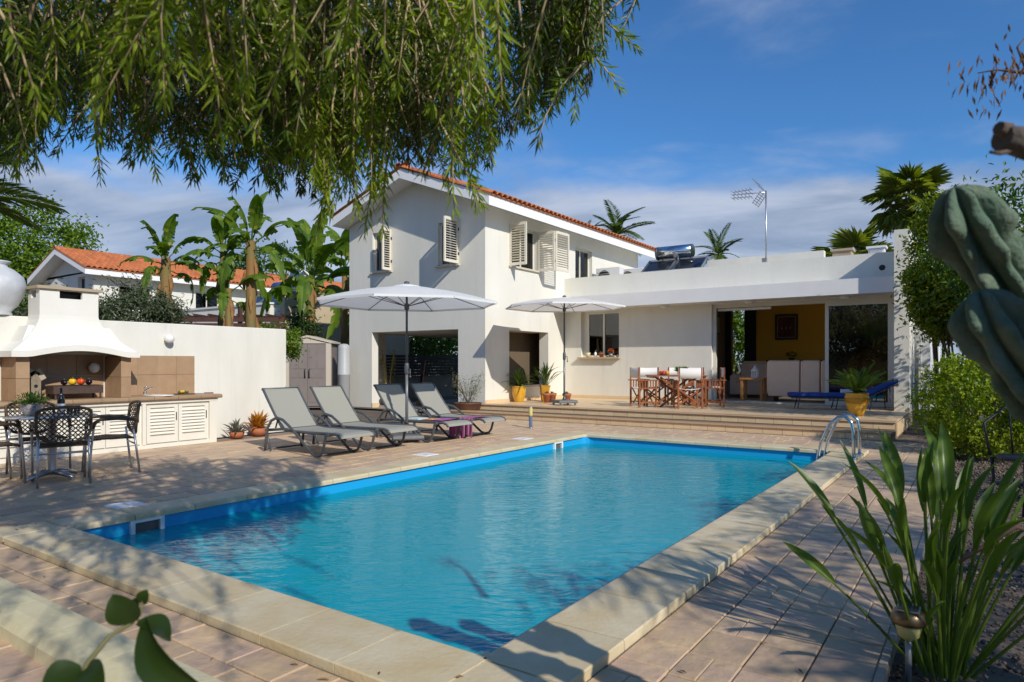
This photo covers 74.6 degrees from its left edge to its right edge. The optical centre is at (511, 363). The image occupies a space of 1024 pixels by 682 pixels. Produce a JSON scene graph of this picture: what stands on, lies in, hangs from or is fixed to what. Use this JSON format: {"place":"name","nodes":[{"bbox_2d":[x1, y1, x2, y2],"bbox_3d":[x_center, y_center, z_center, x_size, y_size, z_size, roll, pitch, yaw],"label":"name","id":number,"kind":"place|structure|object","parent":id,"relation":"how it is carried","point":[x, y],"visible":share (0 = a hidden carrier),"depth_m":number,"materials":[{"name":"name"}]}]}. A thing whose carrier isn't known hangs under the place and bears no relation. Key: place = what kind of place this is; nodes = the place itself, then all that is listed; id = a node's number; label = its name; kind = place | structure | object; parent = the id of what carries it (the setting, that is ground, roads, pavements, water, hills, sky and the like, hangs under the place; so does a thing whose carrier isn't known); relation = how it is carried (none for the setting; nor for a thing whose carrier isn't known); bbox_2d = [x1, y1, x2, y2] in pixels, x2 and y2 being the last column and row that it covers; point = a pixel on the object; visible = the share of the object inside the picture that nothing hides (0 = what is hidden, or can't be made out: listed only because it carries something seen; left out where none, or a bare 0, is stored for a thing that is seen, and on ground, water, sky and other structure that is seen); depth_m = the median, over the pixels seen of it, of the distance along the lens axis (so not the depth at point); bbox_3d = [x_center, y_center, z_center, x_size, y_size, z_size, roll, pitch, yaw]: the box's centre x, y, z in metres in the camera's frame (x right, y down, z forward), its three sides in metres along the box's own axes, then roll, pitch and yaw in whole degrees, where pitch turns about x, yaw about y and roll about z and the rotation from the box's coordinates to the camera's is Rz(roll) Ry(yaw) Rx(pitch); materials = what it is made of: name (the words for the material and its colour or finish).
{"place":"outdoors","nodes":[
{"label":"outdoors","id":0,"kind":"place"},
{"bbox_2d":[28,368,45,397],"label":"bird house","id":1,"kind":"structure","parent":0,"point":[37,377],"depth_m":8.94,"materials":[{"name":"grey wood"}]},
{"bbox_2d":[0,419,934,681],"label":"pool deck","id":2,"kind":"structure","parent":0,"point":[724,625],"depth_m":4.00,"materials":[{"name":"brown stone"}]},
{"bbox_2d":[0,420,25,483],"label":"bistro chair","id":3,"kind":"object","parent":2,"relation":"on","point":[7,443],"visible":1,"depth_m":6.99,"materials":[{"name":"black metal"}]},
{"bbox_2d":[4,401,71,478],"bbox_3d":[-5.410,0.841,7.665,0.564,0.822,0.538,0,0,37],"label":"bistro chair","id":4,"kind":"object","parent":2,"relation":"on","point":[10,430],"visible":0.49,"depth_m":7.64,"materials":[{"name":"brown wicker"}]},
{"bbox_2d":[3,413,97,482],"bbox_3d":[-5.002,0.906,7.307,0.860,0.681,0.860,0,0,35],"label":"bistro table","id":5,"kind":"object","parent":2,"relation":"on","point":[51,465],"visible":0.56,"depth_m":7.26,"materials":[{"name":"silver glass"}]},
{"bbox_2d":[11,391,49,415],"bbox_3d":[-5.227,0.429,7.312,0.374,0.272,0.352,0,0,-38],"label":"mosaic pot plant","id":6,"kind":"object","parent":5,"relation":"on","point":[28,408],"visible":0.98,"depth_m":7.27,"materials":[{"name":"green plant"}]},
{"bbox_2d":[29,406,92,487],"bbox_3d":[-4.725,0.841,7.059,0.538,0.822,0.564,0,0,-39],"label":"bistro chair","id":7,"kind":"object","parent":2,"relation":"on","point":[38,445],"visible":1,"depth_m":6.90,"materials":[{"name":"black metal"}]},
{"bbox_2d":[81,400,140,476],"bbox_3d":[-4.606,0.841,7.762,0.564,0.822,0.538,0,0,-40],"label":"bistro chair","id":8,"kind":"object","parent":2,"relation":"on","point":[127,418],"visible":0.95,"depth_m":7.74,"materials":[{"name":"brown wicker"}]},
{"bbox_2d":[0,577,221,681],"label":"planter kerb","id":9,"kind":"structure","parent":2,"relation":"on","point":[43,630],"depth_m":2.89,"materials":[{"name":"stone"}]},
{"bbox_2d":[0,285,222,463],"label":"barbecue","id":10,"kind":"object","parent":2,"relation":"on","point":[62,319],"visible":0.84,"depth_m":9.44,"materials":[{"name":"paint"}]},
{"bbox_2d":[0,412,22,457],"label":"cabinet door","id":11,"kind":"structure","parent":10,"relation":"in","point":[14,452],"depth_m":8.45,"materials":[{"name":"white wood"}]},
{"bbox_2d":[23,410,64,455],"bbox_3d":[-6.100,0.895,8.769,0.041,0.560,0.465,0,0,35],"label":"cabinet door","id":12,"kind":"structure","parent":10,"relation":"in","point":[27,451],"depth_m":8.72,"materials":[{"name":"white"}]},
{"bbox_2d":[45,384,102,399],"bbox_3d":[-6.030,0.390,9.278,0.260,0.188,0.620,0,0,35],"label":"charcoal grill","id":13,"kind":"object","parent":10,"relation":"on","point":[74,389],"visible":0.96,"depth_m":9.16,"materials":[{"name":"metal"}]},
{"bbox_2d":[67,408,104,450],"bbox_3d":[-5.815,0.895,9.180,0.041,0.560,0.465,0,0,35],"label":"cabinet door","id":14,"kind":"structure","parent":10,"relation":"in","point":[100,427],"depth_m":9.27,"materials":[{"name":"white wood"}]},
{"bbox_2d":[105,406,139,447],"bbox_3d":[-5.540,0.895,9.574,0.041,0.560,0.465,0,0,35],"label":"cabinet door","id":15,"kind":"structure","parent":10,"relation":"in","point":[113,426],"depth_m":9.52,"materials":[{"name":"white wood"}]},
{"bbox_2d":[146,404,177,443],"bbox_3d":[-5.220,0.895,10.033,0.041,0.560,0.465,0,0,35],"label":"cabinet door","id":16,"kind":"structure","parent":10,"relation":"in","point":[158,421],"depth_m":10.02,"materials":[{"name":"white wood"}]},
{"bbox_2d":[178,402,207,440],"bbox_3d":[-4.946,0.895,10.427,0.041,0.560,0.465,0,0,35],"label":"cabinet door","id":17,"kind":"structure","parent":10,"relation":"in","point":[190,419],"depth_m":10.42,"materials":[{"name":"white wood"}]},
{"bbox_2d":[42,589,197,681],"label":"citrus sapling","id":18,"kind":"object","parent":2,"relation":"on","point":[154,661],"visible":1,"depth_m":1.05,"materials":[{"name":"green plant"}]},
{"bbox_2d":[103,500,146,508],"bbox_3d":[-3.415,1.251,5.947,0.260,0.018,0.260,0,0,35],"label":"skimmer lid","id":19,"kind":"object","parent":2,"relation":"on","point":[125,504],"visible":0.83,"depth_m":5.93,"materials":[{"name":"white paint"}]},
{"bbox_2d":[223,418,250,437],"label":"grey agave","id":20,"kind":"object","parent":2,"relation":"on","point":[236,430],"visible":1,"depth_m":11.27,"materials":[{"name":"plant"}]},
{"bbox_2d":[243,410,271,435],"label":"orange succulent","id":21,"kind":"object","parent":2,"relation":"on","point":[258,420],"visible":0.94,"depth_m":11.64,"materials":[{"name":"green plant"}]},
{"bbox_2d":[261,387,375,457],"bbox_3d":[-2.728,0.802,9.416,1.686,0.907,0.672,0,0,35],"label":"sun lounger","id":22,"kind":"object","parent":2,"relation":"on","point":[290,410],"visible":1,"depth_m":9.60,"materials":[{"name":"grey fabric"}]},
{"bbox_2d":[309,385,418,450],"bbox_3d":[-2.242,0.802,10.131,1.686,0.907,0.672,0,0,33],"label":"sun lounger","id":23,"kind":"object","parent":2,"relation":"on","point":[336,406],"visible":0.88,"depth_m":10.31,"materials":[{"name":"grey fabric"}]},
{"bbox_2d":[316,281,496,442],"bbox_3d":[-1.682,-0.033,10.747,2.767,2.564,2.767,0,0,29],"label":"parasol","id":24,"kind":"object","parent":2,"relation":"on","point":[407,296],"visible":0.99,"depth_m":10.75,"materials":[{"name":"grey fabric"}]},
{"bbox_2d":[373,384,473,442],"bbox_3d":[-1.483,0.802,11.117,1.686,0.907,0.672,0,0,36],"label":"sun lounger","id":25,"kind":"object","parent":2,"relation":"on","point":[392,397],"visible":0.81,"depth_m":11.30,"materials":[{"name":"grey fabric"}]},
{"bbox_2d":[0,431,868,681],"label":"swimming pool","id":26,"kind":"structure","parent":2,"relation":"in","point":[587,638],"depth_m":3.74,"materials":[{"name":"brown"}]},
{"bbox_2d":[109,443,813,653],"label":"water","id":27,"kind":"structure","parent":26,"relation":"in","point":[487,557],"depth_m":5.34,"materials":[{"name":"blue liquid"}]},
{"bbox_2d":[816,413,863,459],"bbox_3d":[4.288,1.330,8.834,0.535,1.340,0.597,0,0,35],"label":"pool ladder","id":28,"kind":"object","parent":26,"relation":"attached to","point":[836,420],"visible":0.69,"depth_m":8.72,"materials":[{"name":"silver metal"}]},
{"bbox_2d":[409,382,505,437],"bbox_3d":[-0.966,0.802,11.824,1.686,0.907,0.672,0,0,34],"label":"sun lounger","id":29,"kind":"object","parent":2,"relation":"on","point":[432,401],"visible":0.74,"depth_m":12.04,"materials":[{"name":"grey fabric"}]},
{"bbox_2d":[458,415,486,437],"bbox_3d":[-0.637,1.078,11.424,0.301,0.359,0.555,0,0,35],"label":"sarong","id":30,"kind":"object","parent":29,"relation":"hanging from","point":[466,430],"visible":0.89,"depth_m":11.23,"materials":[{"name":"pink fabric"}]},
{"bbox_2d":[450,368,484,410],"bbox_3d":[-1.042,0.674,16.424,0.916,1.151,0.944,0,0,35],"label":"bowl planter","id":31,"kind":"object","parent":2,"relation":"on","point":[469,405],"visible":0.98,"depth_m":16.26,"materials":[{"name":"brown ceramic"}]},
{"bbox_2d":[0,0,1023,364],"label":"sky","id":32,"kind":"structure","parent":0,"point":[804,100],"materials":[{"name":"blue"}]},
{"bbox_2d":[217,365,1023,681],"bbox_3d":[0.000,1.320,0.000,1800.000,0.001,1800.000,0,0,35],"label":"ground","id":33,"kind":"structure","parent":0,"point":[909,433],"depth_m":3.83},
{"bbox_2d":[0,152,69,232],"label":"feather palm","id":34,"kind":"object","parent":33,"relation":"on","point":[7,211],"visible":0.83,"depth_m":9.44,"materials":[{"name":"green plant"}]},
{"bbox_2d":[0,188,109,315],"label":"leafy tree","id":35,"kind":"object","parent":33,"relation":"on","point":[11,248],"visible":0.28,"depth_m":33.06,"materials":[{"name":"green plant"}]},
{"bbox_2d":[11,276,107,317],"bbox_3d":[-8.806,-0.172,12.889,2.053,2.957,2.123,0,0,1],"label":"oleander bush","id":36,"kind":"object","parent":33,"relation":"on","point":[18,313],"visible":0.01,"depth_m":12.60,"materials":[{"name":"green plant"}]},
{"bbox_2d":[60,265,203,323],"bbox_3d":[-7.645,-0.350,13.649,2.577,3.314,2.456,0,0,-25],"label":"oleander bush","id":37,"kind":"object","parent":33,"relation":"on","point":[157,309],"visible":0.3,"depth_m":13.28,"materials":[{"name":"green plant"}]},
{"bbox_2d":[0,315,285,437],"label":"garden wall","id":38,"kind":"structure","parent":33,"relation":"on","point":[238,368],"depth_m":11.41,"materials":[{"name":"paint"}]},
{"bbox_2d":[0,260,26,315],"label":"white urn","id":39,"kind":"object","parent":38,"relation":"on","point":[13,285],"visible":0.98,"depth_m":8.81,"materials":[{"name":"white ceramic"}]},
{"bbox_2d":[119,214,202,311],"bbox_3d":[-7.703,-1.037,15.139,1.681,4.580,1.703,0,0,35],"label":"banana tree","id":40,"kind":"object","parent":33,"relation":"on","point":[164,246],"visible":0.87,"depth_m":15.00,"materials":[{"name":"green plant"}]},
{"bbox_2d":[26,246,341,320],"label":"neighbour house","id":41,"kind":"structure","parent":33,"relation":"on","point":[74,268],"depth_m":29.42,"materials":[{"name":"white paint"}]},
{"bbox_2d":[196,292,217,307],"bbox_3d":[-14.514,-2.825,31.912,0.054,1.050,1.200,0,0,35],"label":"window","id":42,"kind":"structure","parent":41,"relation":"in","point":[200,300],"depth_m":31.80,"materials":[{"name":"black"}]},
{"bbox_2d":[180,205,265,325],"bbox_3d":[-6.393,-1.141,14.969,1.759,4.787,1.773,0,0,35],"label":"banana tree","id":43,"kind":"object","parent":33,"relation":"on","point":[220,227],"visible":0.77,"depth_m":15.03,"materials":[{"name":"green plant"}]},
{"bbox_2d":[180,306,291,329],"bbox_3d":[-8.560,-0.225,20.769,3.668,2.950,1.770,0,0,0],"label":"timber pergola","id":44,"kind":"object","parent":33,"relation":"on","point":[239,317],"visible":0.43,"depth_m":19.89,"materials":[{"name":"brown"}]},
{"bbox_2d":[198,259,274,326],"bbox_3d":[-6.356,-0.554,14.960,1.624,3.613,1.363,0,0,35],"label":"banana tree","id":45,"kind":"object","parent":33,"relation":"on","point":[225,301],"visible":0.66,"depth_m":14.78,"materials":[{"name":"green plant"}]},
{"bbox_2d":[190,191,309,327],"bbox_3d":[-5.900,-1.350,15.094,2.149,5.206,2.222,0,0,35],"label":"banana tree","id":46,"kind":"object","parent":33,"relation":"on","point":[256,220],"visible":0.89,"depth_m":14.99,"materials":[{"name":"green plant"}]},
{"bbox_2d":[239,311,311,362],"bbox_3d":[-5.849,0.034,16.084,2.049,2.546,1.662,0,0,7],"label":"yellow green shrub","id":47,"kind":"object","parent":33,"relation":"on","point":[292,344],"visible":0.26,"depth_m":15.93,"materials":[{"name":"green plant"}]},
{"bbox_2d":[235,238,326,280],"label":"leafy tree","id":48,"kind":"object","parent":33,"relation":"on","point":[239,265],"visible":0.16,"depth_m":37.71,"materials":[{"name":"green plant"}]},
{"bbox_2d":[182,302,413,375],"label":"neighbour annexe","id":49,"kind":"structure","parent":33,"relation":"on","point":[274,309],"depth_m":25.54,"materials":[{"name":"white paint"}]},
{"bbox_2d":[277,306,326,339],"bbox_3d":[-6.204,-0.301,20.020,1.552,3.209,1.538,0,0,35],"label":"dark shrub","id":50,"kind":"object","parent":33,"relation":"on","point":[313,327],"visible":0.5,"depth_m":19.93,"materials":[{"name":"green plant"}]},
{"bbox_2d":[259,208,348,338],"bbox_3d":[-6.135,-1.750,20.801,3.309,6.009,3.310,0,0,-27],"label":"banana tree","id":51,"kind":"object","parent":33,"relation":"on","point":[305,286],"visible":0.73,"depth_m":20.46,"materials":[{"name":"green plant"}]},
{"bbox_2d":[286,335,340,407],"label":"garden shed","id":52,"kind":"structure","parent":33,"relation":"on","point":[319,368],"depth_m":18.99,"materials":[{"name":"beige plastic"}]},
{"bbox_2d":[289,344,307,404],"bbox_3d":[-6.039,0.325,18.980,0.511,1.750,0.092,0,0,0],"label":"door","id":53,"kind":"structure","parent":52,"relation":"in","point":[298,371],"depth_m":18.99,"materials":[{"name":"grey plastic"}]},
{"bbox_2d":[308,344,325,405],"bbox_3d":[-5.517,0.325,18.980,0.511,1.750,0.092,0,0,0],"label":"door","id":54,"kind":"structure","parent":52,"relation":"in","point":[316,364],"depth_m":18.99,"materials":[{"name":"grey"}]},
{"bbox_2d":[0,0,644,247],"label":"willow tree","id":55,"kind":"object","parent":33,"relation":"on","point":[298,65],"visible":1,"depth_m":2.35,"materials":[{"name":"green plant"}]},
{"bbox_2d":[306,226,348,343],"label":"banana tree","id":56,"kind":"object","parent":33,"relation":"on","point":[334,236],"visible":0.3,"depth_m":23.59,"materials":[{"name":"green plant"}]},
{"bbox_2d":[337,344,349,399],"bbox_3d":[-4.740,0.345,18.956,0.350,1.810,0.350,0,0,35],"label":"water cylinder","id":57,"kind":"object","parent":33,"relation":"on","point":[343,374],"visible":0.79,"depth_m":18.81,"materials":[{"name":"grey"}]},
{"bbox_2d":[280,291,408,375],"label":"beige wall","id":58,"kind":"structure","parent":33,"relation":"on","point":[397,343],"depth_m":23.89,"materials":[{"name":"beige paint"}]},
{"bbox_2d":[337,375,454,397],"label":"boundary wall","id":59,"kind":"structure","parent":33,"relation":"on","point":[444,385],"depth_m":25.63,"materials":[{"name":"white paint"}]},
{"bbox_2d":[337,354,457,394],"bbox_3d":[-3.396,0.450,24.965,0.100,1.600,7.900,0,0,35],"label":"slat fence","id":60,"kind":"object","parent":33,"relation":"on","point":[413,362],"visible":0.43,"depth_m":25.02,"materials":[{"name":"grey wood"}]},
{"bbox_2d":[408,336,457,375],"bbox_3d":[-3.692,-1.605,28.882,4.840,5.765,5.126,0,0,-25],"label":"hedge","id":61,"kind":"object","parent":33,"relation":"on","point":[432,345],"visible":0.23,"depth_m":28.05,"materials":[{"name":"green plant"}]},
{"bbox_2d":[593,200,655,256],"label":"feather palm","id":62,"kind":"object","parent":33,"relation":"on","point":[617,227],"visible":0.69,"depth_m":32.08,"materials":[{"name":"green plant"}]},
{"bbox_2d":[330,161,939,414],"bbox_3d":[4.037,-1.983,19.822,14.180,6.507,11.850,0,0,35],"label":"villa","id":63,"kind":"object","parent":33,"relation":"on","point":[505,251],"visible":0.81,"depth_m":17.80,"materials":[{"name":"white paint"}]},
{"bbox_2d":[369,232,392,273],"bbox_3d":[-3.592,-3.080,18.699,0.840,1.140,0.210,0,0,35],"label":"window","id":64,"kind":"structure","parent":63,"relation":"in","point":[378,244],"depth_m":18.86,"materials":[{"name":"beige wood"}]},
{"bbox_2d":[435,222,459,267],"bbox_3d":[-1.622,-3.070,17.327,0.800,1.160,0.210,0,0,35],"label":"window","id":65,"kind":"structure","parent":63,"relation":"in","point":[442,263],"depth_m":17.42,"materials":[{"name":"beige wood"}]},
{"bbox_2d":[508,226,540,272],"bbox_3d":[0.281,-3.070,18.056,0.230,1.120,1.460,0,0,35],"label":"window","id":66,"kind":"structure","parent":63,"relation":"in","point":[529,266],"depth_m":18.41,"materials":[{"name":"beige wood"}]},
{"bbox_2d":[575,248,588,277],"bbox_3d":[2.101,-2.860,20.826,0.054,1.320,1.073,0,0,35],"label":"window","id":67,"kind":"structure","parent":63,"relation":"in","point":[581,257],"depth_m":20.91,"materials":[{"name":"beige"}]},
{"bbox_2d":[577,309,620,358],"bbox_3d":[2.513,-0.835,19.146,1.310,1.390,0.340,0,0,35],"label":"window","id":68,"kind":"structure","parent":63,"relation":"in","point":[600,328],"depth_m":19.23,"materials":[{"name":"beige glass"}]},
{"bbox_2d":[596,267,623,275],"bbox_3d":[3.033,-2.690,20.899,0.800,0.560,0.328,0,0,35],"label":"air conditioner","id":69,"kind":"object","parent":63,"relation":"on","point":[609,271],"visible":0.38,"depth_m":20.75,"materials":[{"name":"white"}]},
{"bbox_2d":[641,244,707,271],"bbox_3d":[4.669,-2.797,19.241,1.816,1.256,0.872,0,0,35],"label":"solar water heater","id":70,"kind":"object","parent":63,"relation":"on","point":[666,257],"visible":0.69,"depth_m":19.29,"materials":[{"name":"silver metal"}]},
{"bbox_2d":[730,361,767,394],"bbox_3d":[6.684,0.390,18.924,0.850,0.920,0.800,0,0,35],"label":"armchair","id":71,"kind":"object","parent":63,"relation":"on","point":[753,386],"visible":0.74,"depth_m":18.84,"materials":[{"name":"white fabric"}]},
{"bbox_2d":[731,178,766,261],"bbox_3d":[5.980,-3.367,16.916,0.851,2.434,0.600,0,0,35],"label":"tv antenna","id":72,"kind":"object","parent":63,"relation":"attached to","point":[765,198],"visible":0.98,"depth_m":16.68,"materials":[{"name":"silver metal"}]},
{"bbox_2d":[744,310,755,360],"bbox_3d":[7.419,-0.590,20.934,0.340,2.240,0.080,0,0,35],"label":"door leaf","id":73,"kind":"structure","parent":63,"relation":"in","point":[749,315],"depth_m":20.90,"materials":[{"name":"black"}]},
{"bbox_2d":[739,377,766,400],"bbox_3d":[6.213,0.657,17.302,0.590,0.585,0.460,0,0,35],"label":"side table","id":74,"kind":"object","parent":63,"relation":"on","point":[745,379],"visible":0.94,"depth_m":17.27,"materials":[{"name":"brown wood"}]},
{"bbox_2d":[775,314,797,339],"bbox_3d":[8.311,-1.105,20.369,0.650,0.770,0.058,0,0,35],"label":"framed painting","id":75,"kind":"object","parent":63,"relation":"attached to","point":[786,326],"visible":1,"depth_m":20.36,"materials":[{"name":"brown"}]},
{"bbox_2d":[767,360,824,400],"bbox_3d":[7.395,0.432,16.787,1.772,1.036,0.895,0,0,35],"label":"sofa","id":76,"kind":"object","parent":63,"relation":"on","point":[784,377],"visible":0.59,"depth_m":16.58,"materials":[{"name":"white fabric"}]},
{"bbox_2d":[713,296,893,407],"bbox_3d":[6.936,-0.260,16.232,4.160,2.500,0.170,0,0,35],"label":"sliding door","id":77,"kind":"structure","parent":63,"relation":"in","point":[859,332],"depth_m":15.52,"materials":[{"name":"beige metal"}]},
{"bbox_2d":[913,257,918,420],"bbox_3d":[8.748,-0.550,14.563,0.120,3.600,0.100,0,0,35],"label":"downpipe","id":78,"kind":"object","parent":63,"relation":"attached to","point":[916,354],"visible":0.54,"depth_m":14.53,"materials":[{"name":"grey"}]},
{"bbox_2d":[695,222,742,263],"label":"feather palm","id":79,"kind":"object","parent":33,"relation":"on","point":[719,249],"visible":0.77,"depth_m":29.90,"materials":[{"name":"green plant"}]},
{"bbox_2d":[733,310,743,373],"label":"garden shrub","id":80,"kind":"object","parent":33,"relation":"on","point":[738,344],"visible":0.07,"depth_m":26.60,"materials":[{"name":"green plant"}]},
{"bbox_2d":[810,220,893,256],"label":"fan palm","id":81,"kind":"object","parent":33,"relation":"on","point":[858,241],"visible":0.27,"depth_m":23.79,"materials":[{"name":"green plant"}]},
{"bbox_2d":[784,421,1023,681],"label":"bird of paradise","id":82,"kind":"object","parent":33,"relation":"on","point":[951,648],"visible":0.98,"depth_m":2.81,"materials":[{"name":"green plant"}]},
{"bbox_2d":[859,160,952,239],"bbox_3d":[14.338,-2.996,24.232,3.242,8.492,2.878,0,0,-39],"label":"fan palm","id":83,"kind":"object","parent":33,"relation":"on","point":[894,187],"visible":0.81,"depth_m":23.67,"materials":[{"name":"green plant"}]},
{"bbox_2d":[890,185,964,402],"bbox_3d":[8.138,-1.026,12.693,1.728,4.658,1.600,0,0,-24],"label":"tree","id":84,"kind":"object","parent":33,"relation":"on","point":[920,232],"visible":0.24,"depth_m":12.72,"materials":[{"name":"green plant"}]},
{"bbox_2d":[890,264,970,426],"bbox_3d":[8.260,-0.348,12.454,2.198,3.305,1.706,0,0,35],"label":"tree","id":85,"kind":"object","parent":33,"relation":"on","point":[934,324],"visible":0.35,"depth_m":12.48,"materials":[{"name":"green plant"}]},
{"bbox_2d":[894,154,1023,418],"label":"garden tree","id":86,"kind":"object","parent":33,"relation":"on","point":[1012,197],"visible":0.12,"depth_m":11.04,"materials":[{"name":"green plant"}]},
{"bbox_2d":[902,348,1023,457],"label":"round bush","id":87,"kind":"object","parent":33,"relation":"on","point":[973,436],"visible":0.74,"depth_m":9.13,"materials":[{"name":"green plant"}]},
{"bbox_2d":[947,24,1023,160],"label":"pruned tree","id":88,"kind":"object","parent":33,"relation":"on","point":[1007,138],"visible":1,"depth_m":1.77,"materials":[{"name":"brown plant"}]},
{"bbox_2d":[451,397,913,440],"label":"terrace","id":89,"kind":"structure","parent":0,"point":[792,420],"depth_m":13.59,"materials":[{"name":"brown stone"}]},
{"bbox_2d":[501,367,538,401],"bbox_3d":[0.170,0.535,17.318,1.106,0.911,0.944,0,0,3],"label":"yellow pot plant","id":90,"kind":"object","parent":89,"relation":"on","point":[518,391],"visible":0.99,"depth_m":17.26,"materials":[{"name":"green plant"}]},
{"bbox_2d":[520,362,562,400],"bbox_3d":[0.881,0.467,17.678,1.024,1.047,1.043,0,0,35],"label":"yellow pot plant","id":91,"kind":"object","parent":89,"relation":"on","point":[544,387],"visible":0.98,"depth_m":17.55,"materials":[{"name":"green plant"}]},
{"bbox_2d":[506,295,625,405],"bbox_3d":[1.245,-0.318,16.020,2.685,2.614,2.685,0,0,-8],"label":"parasol","id":92,"kind":"object","parent":89,"relation":"on","point":[563,304],"visible":1,"depth_m":16.12,"materials":[{"name":"grey fabric"}]},
{"bbox_2d":[628,367,658,407],"bbox_3d":[3.009,0.540,15.397,0.512,0.900,0.590,0,0,-12],"label":"director chair","id":93,"kind":"object","parent":89,"relation":"on","point":[642,383],"visible":0.99,"depth_m":15.22,"materials":[{"name":"red wood"}]},
{"bbox_2d":[638,367,667,404],"bbox_3d":[3.366,0.540,16.172,0.590,0.900,0.512,0,0,-8],"label":"director chair","id":94,"kind":"object","parent":89,"relation":"on","point":[648,371],"visible":0.48,"depth_m":16.38,"materials":[{"name":"fabric"}]},
{"bbox_2d":[645,375,706,406],"bbox_3d":[3.785,0.636,15.555,1.240,0.742,0.798,0,0,0],"label":"dining table","id":95,"kind":"object","parent":89,"relation":"on","point":[671,390],"visible":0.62,"depth_m":15.28,"materials":[{"name":"red wood"}]},
{"bbox_2d":[666,367,693,404],"bbox_3d":[4.085,0.540,16.292,0.590,0.900,0.512,0,0,0],"label":"director chair","id":96,"kind":"object","parent":89,"relation":"on","point":[673,372],"visible":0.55,"depth_m":16.45,"materials":[{"name":"red wood"}]},
{"bbox_2d":[672,368,703,408],"bbox_3d":[3.885,0.540,14.860,0.590,0.900,0.512,0,0,0],"label":"director chair","id":97,"kind":"object","parent":89,"relation":"on","point":[690,372],"visible":0.98,"depth_m":14.65,"materials":[{"name":"red wood"}]},
{"bbox_2d":[700,367,726,406],"bbox_3d":[4.641,0.540,15.536,0.512,0.900,0.590,0,0,8],"label":"director chair","id":98,"kind":"object","parent":89,"relation":"on","point":[719,388],"visible":0.98,"depth_m":15.29,"materials":[{"name":"red wood"}]},
{"bbox_2d":[787,379,898,409],"bbox_3d":[7.072,0.655,14.466,2.086,0.652,0.600,0,0,17],"label":"blue sunbed","id":99,"kind":"object","parent":89,"relation":"on","point":[881,387],"visible":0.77,"depth_m":14.28,"materials":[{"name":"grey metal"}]},
{"bbox_2d":[826,362,893,415],"bbox_3d":[6.554,0.474,12.772,1.178,1.031,1.102,0,0,4],"label":"cycad pot","id":100,"kind":"object","parent":89,"relation":"on","point":[856,400],"visible":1,"depth_m":12.63,"materials":[{"name":"yellow ceramic"}]},
{"bbox_2d":[890,457,1023,681],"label":"gravel","id":101,"kind":"structure","parent":0,"point":[982,641],"depth_m":3.98,"materials":[{"name":"grey gravel"}]},
{"bbox_2d":[890,603,926,681],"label":"solar lamp","id":102,"kind":"object","parent":101,"relation":"on","point":[909,631],"visible":0.85,"depth_m":2.72,"materials":[{"name":"grey metal"}]},
{"bbox_2d":[928,184,1023,422],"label":"cactus","id":103,"kind":"object","parent":101,"relation":"on","point":[976,240],"visible":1,"depth_m":1.29,"materials":[{"name":"green plant"}]},
{"bbox_2d":[982,405,1023,517],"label":"iron chair","id":104,"kind":"object","parent":101,"relation":"on","point":[1013,456],"visible":0.72,"depth_m":6.05,"materials":[{"name":"black metal"}]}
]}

